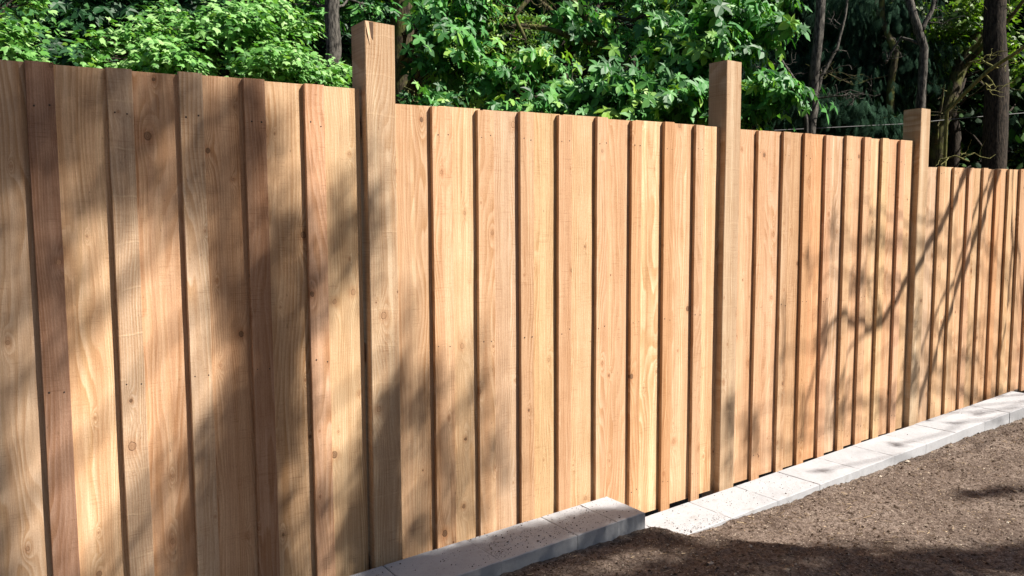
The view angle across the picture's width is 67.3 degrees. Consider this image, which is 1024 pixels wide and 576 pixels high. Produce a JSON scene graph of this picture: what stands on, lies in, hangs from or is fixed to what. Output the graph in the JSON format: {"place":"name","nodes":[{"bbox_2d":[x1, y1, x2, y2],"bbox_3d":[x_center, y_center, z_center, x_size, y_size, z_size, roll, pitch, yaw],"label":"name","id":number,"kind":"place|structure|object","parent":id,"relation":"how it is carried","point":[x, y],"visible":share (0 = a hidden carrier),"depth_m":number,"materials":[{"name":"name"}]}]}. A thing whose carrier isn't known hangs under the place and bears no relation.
{"place":"outdoors","nodes":[
{"label":"outdoors","id":0,"kind":"place"},
{"bbox_2d":[500,389,1023,575],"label":"ground","id":1,"kind":"structure","parent":0,"point":[768,567],"depth_m":4.33,"materials":[{"name":"soil"}]},
{"bbox_2d":[0,0,65,63],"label":"maple tree","id":2,"kind":"object","parent":1,"relation":"on","point":[17,43],"visible":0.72,"depth_m":5.67,"materials":[{"name":"green plant"}]},
{"bbox_2d":[0,0,353,77],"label":"maple tree","id":3,"kind":"object","parent":1,"relation":"on","point":[74,15],"visible":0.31,"depth_m":8.46,"materials":[{"name":"green plant"}]},
{"bbox_2d":[55,0,351,87],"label":"bush","id":4,"kind":"object","parent":1,"relation":"on","point":[241,27],"visible":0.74,"depth_m":6.30,"materials":[{"name":"green plant"}]},
{"bbox_2d":[270,0,402,74],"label":"maple tree","id":5,"kind":"object","parent":1,"relation":"on","point":[334,18],"visible":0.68,"depth_m":8.98,"materials":[{"name":"green plant"}]},
{"bbox_2d":[223,0,465,101],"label":"forest tree","id":6,"kind":"object","parent":1,"relation":"on","point":[349,84],"visible":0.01,"depth_m":13.40,"materials":[{"name":"green plant"}]},
{"bbox_2d":[307,0,501,106],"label":"forest tree","id":7,"kind":"object","parent":1,"relation":"on","point":[386,21],"visible":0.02,"depth_m":14.62,"materials":[{"name":"green plant"}]},
{"bbox_2d":[380,9,508,106],"bbox_3d":[-0.827,-5.746,16.421,6.579,13.282,6.770,2,5,26],"label":"forest tree","id":8,"kind":"object","parent":1,"relation":"on","point":[459,104],"depth_m":15.60,"materials":[{"name":"green plant"}]},
{"bbox_2d":[414,1,515,107],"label":"forest tree","id":9,"kind":"object","parent":1,"relation":"on","point":[484,40],"depth_m":15.40,"materials":[{"name":"green plant"}]},
{"bbox_2d":[388,0,551,107],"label":"maple tree","id":10,"kind":"object","parent":1,"relation":"on","point":[445,32],"visible":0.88,"depth_m":8.19,"materials":[{"name":"green plant"}]},
{"bbox_2d":[350,496,644,575],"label":"block edging","id":11,"kind":"object","parent":1,"relation":"on","point":[598,528],"visible":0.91,"depth_m":3.84,"materials":[{"name":"concrete"}]},
{"bbox_2d":[395,0,627,87],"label":"leaning tree","id":12,"kind":"object","parent":1,"relation":"on","point":[537,26],"visible":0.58,"depth_m":8.66,"materials":[{"name":"green plant"}]},
{"bbox_2d":[0,20,1023,575],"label":"wooden fence","id":13,"kind":"object","parent":1,"relation":"on","point":[252,326],"visible":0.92,"depth_m":3.70,"materials":[{"name":"brown wood"}]},
{"bbox_2d":[454,0,621,107],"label":"forest tree","id":14,"kind":"object","parent":1,"relation":"on","point":[490,53],"visible":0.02,"depth_m":14.26,"materials":[{"name":"green plant"}]},
{"bbox_2d":[418,0,689,108],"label":"understorey shrub","id":15,"kind":"object","parent":1,"relation":"on","point":[515,50],"visible":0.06,"depth_m":11.72,"materials":[{"name":"green plant"}]},
{"bbox_2d":[422,0,713,125],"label":"maple tree","id":16,"kind":"object","parent":1,"relation":"on","point":[609,87],"visible":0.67,"depth_m":8.08,"materials":[{"name":"green plant"}]},
{"bbox_2d":[453,0,688,109],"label":"forest tree","id":17,"kind":"object","parent":1,"relation":"on","point":[536,10],"visible":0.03,"depth_m":13.56,"materials":[{"name":"green plant"}]},
{"bbox_2d":[372,399,996,572],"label":"soil crumbs","id":18,"kind":"object","parent":1,"relation":"on","point":[602,517],"visible":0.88,"depth_m":4.06,"materials":[{"name":"brown soil"}]},
{"bbox_2d":[588,1,835,121],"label":"forest tree","id":19,"kind":"object","parent":1,"relation":"on","point":[805,47],"depth_m":12.75,"materials":[{"name":"green plant"}]},
{"bbox_2d":[631,0,837,131],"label":"maple tree","id":20,"kind":"object","parent":1,"relation":"on","point":[715,34],"visible":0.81,"depth_m":7.04,"materials":[{"name":"green plant"}]},
{"bbox_2d":[510,420,1023,575],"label":"wood chips","id":21,"kind":"object","parent":1,"relation":"on","point":[859,518],"visible":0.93,"depth_m":4.46,"materials":[{"name":"brown wood"}]},
{"bbox_2d":[753,50,808,132],"bbox_3d":[2.725,-0.674,7.937,0.571,4.132,0.295,0,5,-3],"label":"alder tree","id":22,"kind":"object","parent":1,"relation":"on","point":[805,116],"visible":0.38,"depth_m":7.75,"materials":[{"name":"brown plant"}]},
{"bbox_2d":[738,0,845,131],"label":"cedar tree","id":23,"kind":"object","parent":1,"relation":"on","point":[797,66],"visible":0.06,"depth_m":11.31,"materials":[{"name":"green plant"}]},
{"bbox_2d":[784,14,841,128],"bbox_3d":[5.641,-4.048,14.930,4.645,9.969,4.785,0,5,6],"label":"forest tree","id":24,"kind":"object","parent":1,"relation":"on","point":[801,44],"depth_m":13.54,"materials":[{"name":"green plant"}]},
{"bbox_2d":[622,434,1011,572],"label":"stones","id":25,"kind":"object","parent":1,"relation":"on","point":[779,555],"visible":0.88,"depth_m":4.32,"materials":[{"name":"stone"}]},
{"bbox_2d":[645,391,1023,534],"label":"block edging","id":26,"kind":"object","parent":1,"relation":"on","point":[852,462],"visible":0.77,"depth_m":5.41,"materials":[{"name":"concrete"}]},
{"bbox_2d":[793,0,893,133],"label":"alder tree","id":27,"kind":"object","parent":1,"relation":"on","point":[815,77],"visible":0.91,"depth_m":8.19,"materials":[{"name":"grey plant"}]},
{"bbox_2d":[806,0,898,138],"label":"alder tree","id":28,"kind":"object","parent":1,"relation":"on","point":[891,74],"visible":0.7,"depth_m":10.05,"materials":[{"name":"brown plant"}]},
{"bbox_2d":[772,0,972,139],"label":"cedar tree","id":29,"kind":"object","parent":1,"relation":"on","point":[863,40],"visible":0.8,"depth_m":10.22,"materials":[{"name":"green plant"}]},
{"bbox_2d":[784,0,1023,169],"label":"forest tree","id":30,"kind":"object","parent":1,"relation":"on","point":[978,120],"visible":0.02,"depth_m":11.55,"materials":[{"name":"green plant"}]},
{"bbox_2d":[873,0,969,108],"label":"alder tree","id":31,"kind":"object","parent":1,"relation":"on","point":[918,27],"visible":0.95,"depth_m":9.09,"materials":[{"name":"grey plant"}]},
{"bbox_2d":[821,0,1023,169],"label":"forest tree","id":32,"kind":"object","parent":1,"relation":"on","point":[1017,93],"visible":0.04,"depth_m":11.72,"materials":[{"name":"green plant"}]},
{"bbox_2d":[892,0,1023,167],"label":"maple tree","id":33,"kind":"object","parent":1,"relation":"on","point":[953,35],"visible":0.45,"depth_m":10.52,"materials":[{"name":"green plant"}]},
{"bbox_2d":[895,0,1023,166],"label":"leaning tree","id":34,"kind":"object","parent":1,"relation":"on","point":[960,67],"visible":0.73,"depth_m":10.30,"materials":[{"name":"brown plant"}]},
{"bbox_2d":[914,0,1023,169],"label":"forest tree","id":35,"kind":"object","parent":1,"relation":"on","point":[971,137],"depth_m":12.01,"materials":[{"name":"green plant"}]},
{"bbox_2d":[928,0,1023,167],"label":"cedar tree","id":36,"kind":"object","parent":1,"relation":"on","point":[1015,127],"visible":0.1,"depth_m":11.92,"materials":[{"name":"green plant"}]},
{"bbox_2d":[933,0,1020,168],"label":"fir tree","id":37,"kind":"object","parent":1,"relation":"on","point":[996,110],"visible":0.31,"depth_m":9.67,"materials":[{"name":"brown plant"}]},
{"bbox_2d":[774,113,1021,130],"bbox_3d":[5.591,-2.236,10.029,8.563,0.758,0.404,-1,5,-15],"label":"cable","id":38,"kind":"object","parent":37,"relation":"attached to","point":[893,124],"visible":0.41,"depth_m":9.62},
{"bbox_2d":[935,39,1023,166],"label":"leaning tree","id":39,"kind":"object","parent":1,"relation":"on","point":[945,158],"visible":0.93,"depth_m":9.21,"materials":[{"name":"brown plant"}]},
{"bbox_2d":[937,0,1023,169],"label":"forest tree","id":40,"kind":"object","parent":1,"relation":"on","point":[1018,166],"visible":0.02,"depth_m":11.92,"materials":[{"name":"green plant"}]}
]}

